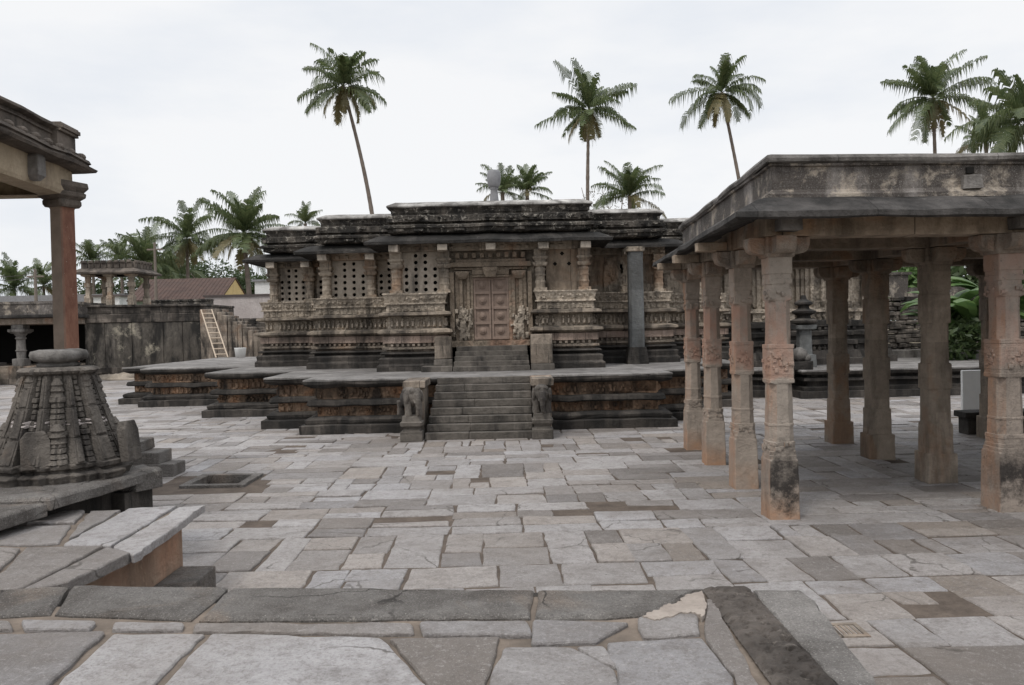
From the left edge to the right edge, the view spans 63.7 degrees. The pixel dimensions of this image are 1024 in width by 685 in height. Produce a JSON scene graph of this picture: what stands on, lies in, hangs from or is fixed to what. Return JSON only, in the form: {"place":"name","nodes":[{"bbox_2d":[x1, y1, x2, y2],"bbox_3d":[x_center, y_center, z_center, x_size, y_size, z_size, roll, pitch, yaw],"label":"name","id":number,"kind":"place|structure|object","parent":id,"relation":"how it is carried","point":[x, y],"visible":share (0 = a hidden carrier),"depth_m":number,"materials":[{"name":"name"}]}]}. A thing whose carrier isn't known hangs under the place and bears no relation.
{"place":"outdoors","nodes":[
{"label":"outdoors","id":0,"kind":"place"},
{"bbox_2d":[0,96,97,361],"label":"pavilion","id":1,"kind":"structure","parent":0,"point":[40,157],"depth_m":12.21,"materials":[{"name":"stone"}]},
{"bbox_2d":[84,294,126,304],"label":"white shed","id":2,"kind":"structure","parent":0,"point":[120,299],"depth_m":69.93,"materials":[{"name":"white paint"}]},
{"bbox_2d":[99,372,133,380],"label":"dirt bank","id":3,"kind":"structure","parent":0,"point":[119,376],"depth_m":42.70,"materials":[{"name":"beige soil"}]},
{"bbox_2d":[126,277,245,304],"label":"tiled house","id":4,"kind":"structure","parent":0,"point":[188,288],"depth_m":66.29,"materials":[{"name":"tile"}]},
{"bbox_2d":[203,294,269,317],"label":"boundary wall","id":5,"kind":"structure","parent":0,"point":[247,305],"depth_m":54.96,"materials":[{"name":"white paint"}]},
{"bbox_2d":[0,380,1023,684],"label":"courtyard paving","id":6,"kind":"structure","parent":0,"point":[982,650],"depth_m":9.71,"materials":[{"name":"stone"}]},
{"bbox_2d":[0,301,105,384],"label":"cloister","id":7,"kind":"structure","parent":6,"relation":"on","point":[26,328],"depth_m":40.82,"materials":[{"name":"stone"}]},
{"bbox_2d":[0,464,162,531],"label":"shrine plinth","id":8,"kind":"structure","parent":6,"relation":"on","point":[134,486],"depth_m":7.61,"materials":[{"name":"stone"}]},
{"bbox_2d":[0,348,141,487],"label":"miniature shrine","id":9,"kind":"object","parent":8,"relation":"on","point":[62,424],"visible":1,"depth_m":7.90,"materials":[{"name":"grey stone"}]},
{"bbox_2d":[131,437,184,476],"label":"stone steps","id":10,"kind":"structure","parent":6,"relation":"on","point":[152,456],"depth_m":13.63,"materials":[{"name":"grey stone"}]},
{"bbox_2d":[85,299,233,374],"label":"compound wall","id":11,"kind":"structure","parent":6,"relation":"on","point":[118,338],"depth_m":44.11,"materials":[{"name":"stone"}]},
{"bbox_2d":[77,260,161,304],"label":"roof kiosk","id":12,"kind":"object","parent":11,"relation":"on","point":[105,272],"visible":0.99,"depth_m":43.79,"materials":[{"name":"grey stone"}]},
{"bbox_2d":[154,566,215,586],"bbox_3d":[-2.815,2.164,6.516,0.339,0.293,1.765,-1,1,0],"label":"terrace foot step","id":13,"kind":"object","parent":6,"relation":"on","point":[193,576],"visible":0.24,"depth_m":7.12,"materials":[{"name":"stone"}]},
{"bbox_2d":[179,473,263,488],"bbox_3d":[-4.571,2.381,13.050,1.010,0.460,1.005,-1,1,0],"label":"drain basin","id":14,"kind":"object","parent":6,"relation":"in","point":[229,480],"visible":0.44,"depth_m":13.22,"materials":[{"name":"stone"}]},
{"bbox_2d":[200,309,264,358],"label":"wall","id":15,"kind":"structure","parent":6,"relation":"on","point":[236,332],"depth_m":40.60,"materials":[{"name":"grey stone"}]},
{"bbox_2d":[397,387,424,441],"bbox_3d":[-2.146,1.500,17.379,0.596,1.119,0.704,-1,1,0],"label":"elephant statue","id":16,"kind":"object","parent":6,"relation":"on","point":[411,422],"visible":1,"depth_m":17.12,"materials":[{"name":"stone"}]},
{"bbox_2d":[118,357,731,440],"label":"temple platform","id":17,"kind":"structure","parent":6,"relation":"on","point":[494,405],"depth_m":18.98,"materials":[{"name":"black stone"}]},
{"bbox_2d":[201,309,228,357],"bbox_3d":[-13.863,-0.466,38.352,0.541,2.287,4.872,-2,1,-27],"label":"ladder","id":18,"kind":"object","parent":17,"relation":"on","point":[209,333],"visible":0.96,"depth_m":38.29,"materials":[{"name":"brown wood"}]},
{"bbox_2d":[234,348,245,357],"bbox_3d":[-11.893,0.443,36.111,0.520,0.420,0.520,-1,1,0],"label":"bucket","id":19,"kind":"object","parent":17,"relation":"on","point":[240,352],"visible":1,"depth_m":35.92,"materials":[{"name":"white plastic"}]},
{"bbox_2d":[242,199,731,371],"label":"temple","id":20,"kind":"structure","parent":17,"relation":"on","point":[502,285],"depth_m":21.88,"materials":[{"name":"black stone"}]},
{"bbox_2d":[473,277,509,339],"bbox_3d":[-0.549,-0.897,21.906,0.940,1.660,0.120,-1,1,0],"label":"door","id":21,"kind":"structure","parent":20,"relation":"in","point":[490,294],"depth_m":21.89,"materials":[{"name":"paint"}]},
{"bbox_2d":[487,169,500,200],"bbox_3d":[-0.510,-4.301,23.520,0.400,1.200,0.394,-1,1,0],"label":"roof pot","id":22,"kind":"object","parent":20,"relation":"on","point":[493,178],"visible":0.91,"depth_m":23.40,"materials":[{"name":"grey stone"}]},
{"bbox_2d":[546,249,577,289],"bbox_3d":[1.320,-1.924,21.835,0.840,1.082,0.103,-1,1,0],"label":"window slab","id":23,"kind":"structure","parent":20,"relation":"in","point":[561,267],"depth_m":21.82,"materials":[{"name":"stone"}]},
{"bbox_2d":[625,246,648,363],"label":"stone pillar","id":24,"kind":"structure","parent":17,"relation":"on","point":[636,352],"depth_m":22.98,"materials":[{"name":"grey stone"}]},
{"bbox_2d":[531,384,553,438],"bbox_3d":[0.631,1.442,17.352,0.453,1.118,0.738,-1,1,0],"label":"elephant statue","id":25,"kind":"object","parent":6,"relation":"on","point":[542,421],"visible":1,"depth_m":17.12,"materials":[{"name":"stone"}]},
{"bbox_2d":[653,152,1023,519],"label":"pavilion","id":26,"kind":"structure","parent":6,"relation":"on","point":[838,221],"depth_m":10.11,"materials":[{"name":"stone"}]},
{"bbox_2d":[831,622,870,637],"bbox_3d":[2.516,2.169,6.215,0.260,0.016,0.280,-1,1,0],"label":"drain cover","id":27,"kind":"object","parent":6,"relation":"on","point":[854,634],"visible":0.76,"depth_m":6.19,"materials":[{"name":"stone"}]},
{"bbox_2d":[728,357,1023,398],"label":"side platform","id":28,"kind":"structure","parent":6,"relation":"on","point":[813,383],"depth_m":24.96,"materials":[{"name":"black stone"}]},
{"bbox_2d":[793,347,812,369],"bbox_3d":[8.770,0.487,25.188,0.714,0.681,0.492,-1,1,0],"label":"carved boulder","id":29,"kind":"object","parent":28,"relation":"on","point":[802,358],"visible":0.89,"depth_m":24.98,"materials":[{"name":"stone"}]},
{"bbox_2d":[790,295,818,366],"bbox_3d":[9.343,-0.365,26.406,0.883,2.306,0.882,-1,1,0],"label":"turret finial","id":30,"kind":"object","parent":28,"relation":"on","point":[803,321],"visible":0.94,"depth_m":26.21,"materials":[{"name":"grey stone"}]},
{"bbox_2d":[720,268,896,377],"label":"shrine hall","id":31,"kind":"structure","parent":28,"relation":"on","point":[809,285],"depth_m":27.98,"materials":[{"name":"black stone"}]},
{"bbox_2d":[948,321,980,360],"bbox_3d":[16.010,-0.001,28.338,2.391,1.578,1.328,-1,1,30],"label":"shrub","id":32,"kind":"object","parent":28,"relation":"on","point":[964,342],"visible":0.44,"depth_m":28.37,"materials":[{"name":"green plant"}]},
{"bbox_2d":[948,316,980,357],"bbox_3d":[15.620,-0.099,28.892,2.467,1.645,1.468,-1,1,8],"label":"shrub","id":33,"kind":"object","parent":28,"relation":"on","point":[966,322],"visible":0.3,"depth_m":28.68,"materials":[{"name":"green plant"}]},
{"bbox_2d":[888,267,916,338],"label":"broadleaf tree","id":34,"kind":"object","parent":6,"relation":"on","point":[912,280],"visible":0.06,"depth_m":44.27,"materials":[{"name":"green plant"}]},
{"bbox_2d":[902,309,955,331],"bbox_3d":[16.264,-0.006,30.777,2.516,2.836,2.861,-1,1,0],"label":"banana plant","id":35,"kind":"object","parent":6,"relation":"on","point":[949,324],"visible":0.13,"depth_m":31.25,"materials":[{"name":"green plant"}]},
{"bbox_2d":[892,349,980,358],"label":"stone kerb","id":36,"kind":"structure","parent":6,"relation":"on","point":[910,353],"depth_m":31.22,"materials":[{"name":"grey stone"}]},
{"bbox_2d":[888,272,1023,349],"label":"rubble wall","id":37,"kind":"structure","parent":36,"relation":"on","point":[904,329],"depth_m":33.99,"materials":[{"name":"stone"}]},
{"bbox_2d":[900,287,978,354],"bbox_3d":[16.622,-0.302,30.401,4.135,3.426,3.479,-1,1,23],"label":"banana plant","id":38,"kind":"object","parent":6,"relation":"on","point":[967,294],"visible":0.21,"depth_m":30.40,"materials":[{"name":"green plant"}]},
{"bbox_2d":[906,295,1023,358],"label":"banana plant","id":39,"kind":"object","parent":6,"relation":"on","point":[969,309],"visible":0.35,"depth_m":29.10,"materials":[{"name":"green plant"}]},
{"bbox_2d":[951,276,1023,318],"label":"banana plant","id":40,"kind":"object","parent":6,"relation":"on","point":[968,284],"visible":0.12,"depth_m":30.28,"materials":[{"name":"green plant"}]},
{"bbox_2d":[951,284,1023,323],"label":"banana plant","id":41,"kind":"object","parent":6,"relation":"on","point":[1021,304],"visible":0.16,"depth_m":28.66,"materials":[{"name":"green plant"}]},
{"bbox_2d":[954,408,1023,434],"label":"stone bench","id":42,"kind":"object","parent":6,"relation":"on","point":[967,421],"visible":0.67,"depth_m":16.46,"materials":[{"name":"grey stone"}]},
{"bbox_2d":[961,370,979,409],"bbox_3d":[10.032,1.193,17.791,0.690,1.200,0.200,-1,1,0],"label":"notice board","id":43,"kind":"object","parent":42,"relation":"on","point":[970,386],"visible":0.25,"depth_m":17.73,"materials":[{"name":"white plastic"}]},
{"bbox_2d":[0,0,1023,320],"label":"sky","id":44,"kind":"structure","parent":0,"point":[169,101],"materials":[{"name":"white"}]},
{"label":"ground","id":45,"kind":"structure","parent":0,"visible":0},
{"bbox_2d":[0,252,43,295],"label":"coconut palm","id":46,"kind":"object","parent":45,"relation":"on","point":[8,270],"visible":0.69,"depth_m":84.26,"materials":[{"name":"green plant"}]},
{"bbox_2d":[27,269,43,300],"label":"utility pole","id":47,"kind":"object","parent":45,"relation":"on","point":[35,276],"visible":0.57,"depth_m":59.84,"materials":[{"name":"grey concrete"}]},
{"bbox_2d":[25,258,51,294],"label":"coconut palm","id":48,"kind":"object","parent":45,"relation":"on","point":[45,281],"visible":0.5,"depth_m":89.80,"materials":[{"name":"green plant"}]},
{"bbox_2d":[0,293,128,301],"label":"grey shed","id":49,"kind":"structure","parent":45,"relation":"on","point":[80,297],"depth_m":79.51,"materials":[{"name":"metal"}]},
{"bbox_2d":[76,239,114,293],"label":"coconut palm","id":50,"kind":"object","parent":45,"relation":"on","point":[88,248],"visible":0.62,"depth_m":94.29,"materials":[{"name":"green plant"}]},
{"bbox_2d":[77,277,139,293],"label":"broadleaf tree","id":51,"kind":"object","parent":45,"relation":"on","point":[99,291],"visible":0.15,"depth_m":99.75,"materials":[{"name":"green plant"}]},
{"bbox_2d":[96,236,134,293],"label":"coconut palm","id":52,"kind":"object","parent":45,"relation":"on","point":[115,250],"visible":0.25,"depth_m":94.32,"materials":[{"name":"green plant"}]},
{"bbox_2d":[100,222,179,285],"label":"coconut palm","id":53,"kind":"object","parent":45,"relation":"on","point":[143,243],"visible":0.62,"depth_m":79.15,"materials":[{"name":"green plant"}]},
{"bbox_2d":[147,242,162,299],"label":"utility pole","id":54,"kind":"object","parent":45,"relation":"on","point":[154,249],"visible":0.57,"depth_m":63.80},
{"bbox_2d":[118,264,199,293],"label":"broadleaf tree","id":55,"kind":"object","parent":45,"relation":"on","point":[135,279],"visible":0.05,"depth_m":103.23,"materials":[{"name":"green plant"}]},
{"bbox_2d":[152,243,206,278],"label":"coconut palm","id":56,"kind":"object","parent":45,"relation":"on","point":[182,276],"visible":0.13,"depth_m":89.06,"materials":[{"name":"green plant"}]},
{"bbox_2d":[138,198,231,277],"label":"coconut palm","id":57,"kind":"object","parent":45,"relation":"on","point":[180,244],"visible":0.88,"depth_m":84.26,"materials":[{"name":"green plant"}]},
{"bbox_2d":[153,259,216,277],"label":"broadleaf tree","id":58,"kind":"object","parent":45,"relation":"on","point":[199,267],"visible":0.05,"depth_m":111.53,"materials":[{"name":"green plant"}]},
{"bbox_2d":[182,257,258,286],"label":"broadleaf tree","id":59,"kind":"object","parent":45,"relation":"on","point":[207,267],"visible":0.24,"depth_m":106.03,"materials":[{"name":"green plant"}]},
{"bbox_2d":[190,186,286,293],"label":"coconut palm","id":60,"kind":"object","parent":45,"relation":"on","point":[242,217],"visible":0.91,"depth_m":59.30,"materials":[{"name":"green plant"}]},
{"bbox_2d":[230,273,267,293],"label":"broadleaf tree","id":61,"kind":"object","parent":45,"relation":"on","point":[241,281],"visible":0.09,"depth_m":97.29,"materials":[{"name":"green plant"}]},
{"bbox_2d":[252,279,269,293],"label":"white house","id":62,"kind":"structure","parent":45,"relation":"on","point":[261,287],"depth_m":79.90,"materials":[{"name":"grey paint"}]},
{"bbox_2d":[284,201,322,225],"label":"coconut palm","id":63,"kind":"object","parent":45,"relation":"on","point":[303,216],"visible":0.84,"depth_m":79.60,"materials":[{"name":"green plant"}]},
{"bbox_2d":[297,43,386,213],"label":"coconut palm","id":64,"kind":"object","parent":45,"relation":"on","point":[345,69],"visible":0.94,"depth_m":74.16,"materials":[{"name":"green plant"}]},
{"bbox_2d":[0,512,770,684],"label":"terrace","id":65,"kind":"structure","parent":45,"relation":"on","point":[629,633],"depth_m":4.40,"materials":[{"name":"grey stone"}]},
{"bbox_2d":[84,530,182,586],"bbox_3d":[-3.029,1.960,6.364,0.085,0.664,2.253,-1,1,0],"label":"terrace red face","id":66,"kind":"object","parent":65,"relation":"attached to","point":[157,565],"visible":0.08,"depth_m":6.84},
{"bbox_2d":[0,585,694,622],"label":"terrace coping","id":67,"kind":"object","parent":65,"relation":"on","point":[255,605],"visible":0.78,"depth_m":4.80,"materials":[{"name":"stone"}]},
{"bbox_2d":[0,505,757,684],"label":"terrace paving","id":68,"kind":"structure","parent":65,"relation":"on","point":[51,652],"depth_m":4.17,"materials":[{"name":"stone"}]},
{"bbox_2d":[534,589,703,596],"bbox_3d":[-0.837,1.934,5.173,4.452,0.672,0.072,-1,1,0],"label":"terrace front face","id":69,"kind":"object","parent":65,"relation":"attached to","point":[695,590],"depth_m":5.18},
{"bbox_2d":[643,591,706,621],"bbox_3d":[0.998,1.500,4.624,0.264,0.040,0.588,0,2,44],"label":"mortar patch","id":70,"kind":"object","parent":65,"relation":"on","point":[694,603],"visible":0.84,"depth_m":4.59,"materials":[{"name":"beige concrete"}]},
{"bbox_2d":[703,586,836,684],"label":"terrace edge strip","id":71,"kind":"object","parent":65,"relation":"on","point":[776,650],"visible":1,"depth_m":4.13,"materials":[{"name":"stone"}]},
{"bbox_2d":[475,163,524,200],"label":"coconut palm","id":72,"kind":"object","parent":45,"relation":"on","point":[504,186],"visible":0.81,"depth_m":59.43,"materials":[{"name":"green plant"}]},
{"bbox_2d":[507,163,552,199],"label":"coconut palm","id":73,"kind":"object","parent":45,"relation":"on","point":[530,180],"visible":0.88,"depth_m":61.41,"materials":[{"name":"green plant"}]},
{"bbox_2d":[534,57,636,208],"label":"coconut palm","id":74,"kind":"object","parent":45,"relation":"on","point":[592,95],"visible":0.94,"depth_m":79.32,"materials":[{"name":"green plant"}]},
{"bbox_2d":[581,188,627,209],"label":"broadleaf tree","id":75,"kind":"object","parent":45,"relation":"on","point":[593,195],"visible":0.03,"depth_m":63.78,"materials":[{"name":"green plant"}]},
{"bbox_2d":[591,160,666,218],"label":"coconut palm","id":76,"kind":"object","parent":45,"relation":"on","point":[629,182],"visible":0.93,"depth_m":59.24,"materials":[{"name":"green plant"}]},
{"bbox_2d":[668,53,765,179],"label":"coconut palm","id":77,"kind":"object","parent":45,"relation":"on","point":[718,99],"visible":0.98,"depth_m":79.41,"materials":[{"name":"green plant"}]},
{"bbox_2d":[753,590,875,684],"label":"terrace edge moulding","id":78,"kind":"object","parent":45,"relation":"on","point":[803,619],"visible":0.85,"depth_m":4.22,"materials":[{"name":"stone"}]},
{"bbox_2d":[880,49,997,152],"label":"coconut palm","id":79,"kind":"object","parent":45,"relation":"on","point":[927,80],"visible":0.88,"depth_m":78.92,"materials":[{"name":"green plant"}]},
{"bbox_2d":[944,68,1023,152],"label":"coconut palm","id":80,"kind":"object","parent":45,"relation":"on","point":[1012,139],"visible":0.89,"depth_m":61.35,"materials":[{"name":"green plant"}]},
{"bbox_2d":[951,266,1023,286],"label":"broadleaf tree","id":81,"kind":"object","parent":45,"relation":"on","point":[959,271],"visible":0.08,"depth_m":41.70,"materials":[{"name":"green plant"}]},
{"bbox_2d":[954,99,1023,152],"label":"coconut palm","id":82,"kind":"object","parent":45,"relation":"on","point":[982,114],"visible":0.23,"depth_m":69.58,"materials":[{"name":"green plant"}]}
]}

